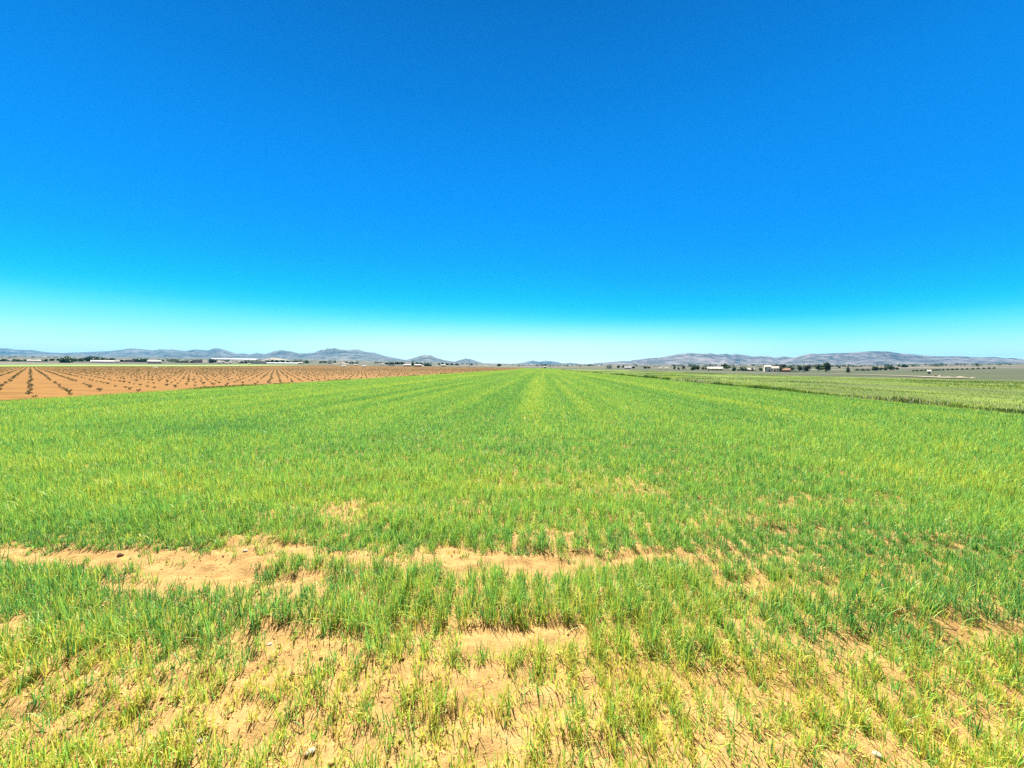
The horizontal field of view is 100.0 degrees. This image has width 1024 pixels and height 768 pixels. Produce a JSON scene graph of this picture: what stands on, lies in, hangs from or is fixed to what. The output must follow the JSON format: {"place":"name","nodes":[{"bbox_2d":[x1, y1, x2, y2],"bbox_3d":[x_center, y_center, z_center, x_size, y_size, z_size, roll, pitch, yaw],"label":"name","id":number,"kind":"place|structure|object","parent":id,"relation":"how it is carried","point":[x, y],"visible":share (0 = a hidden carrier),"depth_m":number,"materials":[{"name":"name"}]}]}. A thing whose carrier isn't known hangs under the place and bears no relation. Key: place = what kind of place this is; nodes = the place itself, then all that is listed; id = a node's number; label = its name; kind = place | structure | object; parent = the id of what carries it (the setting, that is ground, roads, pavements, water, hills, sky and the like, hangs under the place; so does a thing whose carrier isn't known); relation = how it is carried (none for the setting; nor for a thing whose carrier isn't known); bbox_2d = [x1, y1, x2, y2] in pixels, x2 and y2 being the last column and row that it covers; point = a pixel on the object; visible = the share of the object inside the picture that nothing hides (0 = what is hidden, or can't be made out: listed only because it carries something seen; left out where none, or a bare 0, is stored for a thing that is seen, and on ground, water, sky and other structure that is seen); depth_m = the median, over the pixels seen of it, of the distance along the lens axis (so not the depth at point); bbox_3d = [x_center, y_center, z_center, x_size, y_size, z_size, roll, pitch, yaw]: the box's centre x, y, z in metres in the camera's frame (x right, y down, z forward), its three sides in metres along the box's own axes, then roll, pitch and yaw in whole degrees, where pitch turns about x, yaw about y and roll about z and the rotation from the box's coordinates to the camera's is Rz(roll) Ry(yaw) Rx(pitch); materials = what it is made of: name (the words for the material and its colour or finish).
{"place":"outdoors","nodes":[
{"label":"outdoors","id":0,"kind":"place"},
{"bbox_2d":[0,353,259,357],"bbox_3d":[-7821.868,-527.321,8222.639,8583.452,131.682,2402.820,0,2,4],"label":"foothills","id":1,"kind":"structure","parent":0,"point":[189,355],"depth_m":7447.38,"materials":[{"name":"grey stone"}]},
{"bbox_2d":[0,348,263,356],"bbox_3d":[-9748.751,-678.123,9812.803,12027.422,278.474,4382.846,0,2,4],"label":"mountain range","id":2,"kind":"structure","parent":0,"point":[217,351],"depth_m":8853.53,"materials":[{"name":"grey stone"}]},
{"bbox_2d":[0,365,282,366],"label":"green cereal field","id":3,"kind":"structure","parent":0,"point":[130,365],"depth_m":414.72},
{"bbox_2d":[0,365,519,400],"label":"vineyard ground","id":4,"kind":"structure","parent":0,"point":[43,386],"depth_m":56.65,"materials":[{"name":"orange soil"}]},
{"bbox_2d":[0,365,516,376],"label":"vines","id":5,"kind":"object","parent":4,"relation":"on","point":[282,369],"visible":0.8,"depth_m":170.56,"materials":[{"name":"brown plant"}]},
{"bbox_2d":[0,368,520,401],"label":"field edge weeds","id":6,"kind":"object","parent":4,"relation":"on","point":[218,386],"visible":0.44,"depth_m":34.86,"materials":[{"name":"green plant"}]},
{"bbox_2d":[264,357,285,359],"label":"building","id":7,"kind":"structure","parent":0,"point":[274,358],"depth_m":2975.90,"materials":[{"name":"white"}]},
{"bbox_2d":[267,363,297,363],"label":"greenhouse","id":8,"kind":"object","parent":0,"point":[282,363],"visible":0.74,"depth_m":887.41,"materials":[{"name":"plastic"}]},
{"bbox_2d":[260,348,403,360],"bbox_3d":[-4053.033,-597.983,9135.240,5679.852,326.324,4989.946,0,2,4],"label":"jagged mountain","id":9,"kind":"structure","parent":0,"point":[281,354],"depth_m":7934.35,"materials":[{"name":"grey stone"}]},
{"bbox_2d":[300,353,402,360],"bbox_3d":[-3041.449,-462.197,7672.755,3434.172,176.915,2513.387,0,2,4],"label":"foothills","id":10,"kind":"structure","parent":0,"point":[344,356],"depth_m":6886.25,"materials":[{"name":"grey stone"}]},
{"bbox_2d":[404,355,455,362],"bbox_3d":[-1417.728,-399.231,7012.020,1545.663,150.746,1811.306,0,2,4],"label":"conical hill","id":11,"kind":"structure","parent":0,"point":[427,358],"depth_m":6615.34,"materials":[{"name":"grey stone"}]},
{"bbox_2d":[455,359,480,362],"bbox_3d":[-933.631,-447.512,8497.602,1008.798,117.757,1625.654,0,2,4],"label":"round hill","id":12,"kind":"structure","parent":0,"point":[466,361],"depth_m":8129.49,"materials":[{"name":"grey stone"}]},
{"bbox_2d":[0,387,1023,767],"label":"crop field","id":13,"kind":"structure","parent":0,"point":[240,567],"depth_m":2.44,"materials":[{"name":"beige soil"}]},
{"bbox_2d":[194,738,202,744],"bbox_3d":[-1.423,1.622,1.949,0.045,0.018,0.040,0,2,-1],"label":"stone","id":14,"kind":"object","parent":13,"relation":"on","point":[199,740],"visible":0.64,"depth_m":1.95,"materials":[{"name":"stone"}]},
{"bbox_2d":[305,748,314,755],"bbox_3d":[-0.885,1.610,1.881,0.042,0.014,0.032,-1,3,-31],"label":"stone","id":15,"kind":"object","parent":13,"relation":"on","point":[310,750],"visible":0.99,"depth_m":1.88,"materials":[{"name":"stone"}]},
{"bbox_2d":[0,368,1023,767],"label":"young wheat","id":16,"kind":"object","parent":13,"relation":"on","point":[78,452],"visible":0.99,"depth_m":4.28,"materials":[{"name":"green plant"}]},
{"bbox_2d":[0,454,1023,767],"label":"soil crumbs","id":17,"kind":"object","parent":13,"relation":"on","point":[330,764],"visible":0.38,"depth_m":2.20,"materials":[{"name":"brown soil"}]},
{"bbox_2d":[872,751,884,758],"bbox_3d":[1.615,1.637,1.894,0.042,0.018,0.030,2,3,40],"label":"stone","id":18,"kind":"object","parent":13,"relation":"on","point":[877,755],"visible":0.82,"depth_m":1.89,"materials":[{"name":"stone"}]},
{"bbox_2d":[0,355,1023,414],"bbox_3d":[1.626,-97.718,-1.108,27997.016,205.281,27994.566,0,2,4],"label":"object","id":19,"kind":"structure","parent":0,"point":[1011,372],"depth_m":653.21,"materials":[{"name":"grey"}]},
{"bbox_2d":[11,359,25,361],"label":"tree","id":20,"kind":"object","parent":19,"relation":"on","point":[16,360],"visible":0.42,"depth_m":711.67,"materials":[{"name":"green plant"}]},
{"bbox_2d":[56,355,73,362],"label":"broad tree","id":21,"kind":"object","parent":19,"relation":"on","point":[65,359],"visible":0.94,"depth_m":604.90,"materials":[{"name":"green plant"}]},
{"bbox_2d":[82,356,105,360],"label":"umbrella pine","id":22,"kind":"object","parent":19,"relation":"on","point":[88,358],"visible":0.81,"depth_m":890.68,"materials":[{"name":"green plant"}]},
{"bbox_2d":[90,360,113,362],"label":"farm shed","id":23,"kind":"structure","parent":19,"relation":"on","point":[102,361],"depth_m":693.49,"materials":[{"name":"white metal"}]},
{"bbox_2d":[134,358,146,361],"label":"umbrella pine","id":24,"kind":"object","parent":19,"relation":"on","point":[142,360],"visible":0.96,"depth_m":892.92,"materials":[{"name":"green plant"}]},
{"bbox_2d":[147,360,161,363],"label":"barn","id":25,"kind":"structure","parent":19,"relation":"on","point":[156,362],"depth_m":696.33,"materials":[{"name":"white metal"}]},
{"bbox_2d":[208,359,217,362],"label":"tree","id":26,"kind":"object","parent":19,"relation":"on","point":[212,360],"visible":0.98,"depth_m":887.54,"materials":[{"name":"green plant"}]},
{"bbox_2d":[212,358,256,359],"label":"greenhouse","id":27,"kind":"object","parent":19,"relation":"on","point":[233,359],"visible":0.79,"depth_m":2301.40,"materials":[{"name":"plastic"}]},
{"bbox_2d":[0,356,1019,367],"bbox_3d":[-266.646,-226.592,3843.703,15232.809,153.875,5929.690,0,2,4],"label":"woodland","id":28,"kind":"object","parent":19,"relation":"on","point":[673,365],"visible":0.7,"depth_m":1231.90,"materials":[{"name":"green plant"}]},
{"bbox_2d":[707,367,722,370],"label":"farm shed","id":29,"kind":"structure","parent":19,"relation":"on","point":[716,368],"depth_m":455.56,"materials":[{"name":"white metal"}]},
{"bbox_2d":[721,363,730,368],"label":"broad tree","id":30,"kind":"object","parent":19,"relation":"on","point":[724,365],"visible":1,"depth_m":502.06,"materials":[{"name":"green plant"}]},
{"bbox_2d":[736,366,748,370],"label":"tree","id":31,"kind":"object","parent":19,"relation":"on","point":[742,369],"visible":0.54,"depth_m":454.02,"materials":[{"name":"green plant"}]},
{"bbox_2d":[763,365,771,371],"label":"farmhouse","id":32,"kind":"object","parent":19,"relation":"on","point":[767,368],"visible":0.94,"depth_m":400.23,"materials":[{"name":"white concrete"}]},
{"bbox_2d":[771,366,778,371],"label":"farmhouse","id":33,"kind":"object","parent":19,"relation":"on","point":[774,368],"visible":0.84,"depth_m":407.28,"materials":[{"name":"white concrete"}]},
{"bbox_2d":[783,368,790,371],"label":"outbuilding","id":34,"kind":"structure","parent":19,"relation":"on","point":[786,369],"depth_m":400.14,"materials":[{"name":"stone"}]},
{"bbox_2d":[802,365,811,371],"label":"broad tree","id":35,"kind":"object","parent":19,"relation":"on","point":[806,368],"visible":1,"depth_m":455.12,"materials":[{"name":"green plant"}]},
{"bbox_2d":[820,362,830,371],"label":"broad tree","id":36,"kind":"object","parent":19,"relation":"on","point":[826,366],"visible":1,"depth_m":414.10,"materials":[{"name":"green plant"}]},
{"bbox_2d":[871,366,878,370],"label":"tree","id":37,"kind":"object","parent":19,"relation":"on","point":[874,368],"visible":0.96,"depth_m":552.72,"materials":[{"name":"green plant"}]},
{"bbox_2d":[0,0,1023,363],"label":"sky","id":38,"kind":"structure","parent":0,"point":[483,181],"materials":[{"name":"blue"}]},
{"bbox_2d":[517,361,575,363],"bbox_3d":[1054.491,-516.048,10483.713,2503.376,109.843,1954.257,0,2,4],"label":"hills","id":39,"kind":"structure","parent":0,"point":[541,362],"depth_m":10120.50,"materials":[{"name":"grey stone"}]},
{"bbox_2d":[594,353,791,363],"bbox_3d":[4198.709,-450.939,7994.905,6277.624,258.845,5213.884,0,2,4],"label":"limestone range","id":40,"kind":"structure","parent":0,"point":[694,358],"depth_m":7103.16,"materials":[{"name":"grey stone"}]},
{"bbox_2d":[562,369,1023,414],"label":"meadow","id":41,"kind":"structure","parent":0,"point":[960,390],"depth_m":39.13,"materials":[{"name":"green plant"}]},
{"bbox_2d":[563,369,1023,413],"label":"verge weeds","id":42,"kind":"object","parent":41,"relation":"on","point":[932,402],"visible":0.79,"depth_m":23.34,"materials":[{"name":"green plant"}]},
{"bbox_2d":[629,370,962,377],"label":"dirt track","id":43,"kind":"structure","parent":0,"point":[857,374],"depth_m":157.66,"materials":[{"name":"brown soil"}]},
{"bbox_2d":[778,351,1023,363],"bbox_3d":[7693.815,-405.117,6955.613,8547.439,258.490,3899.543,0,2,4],"label":"flat topped mountain","id":44,"kind":"structure","parent":0,"point":[876,357],"depth_m":6373.75,"materials":[{"name":"stone"}]}
]}

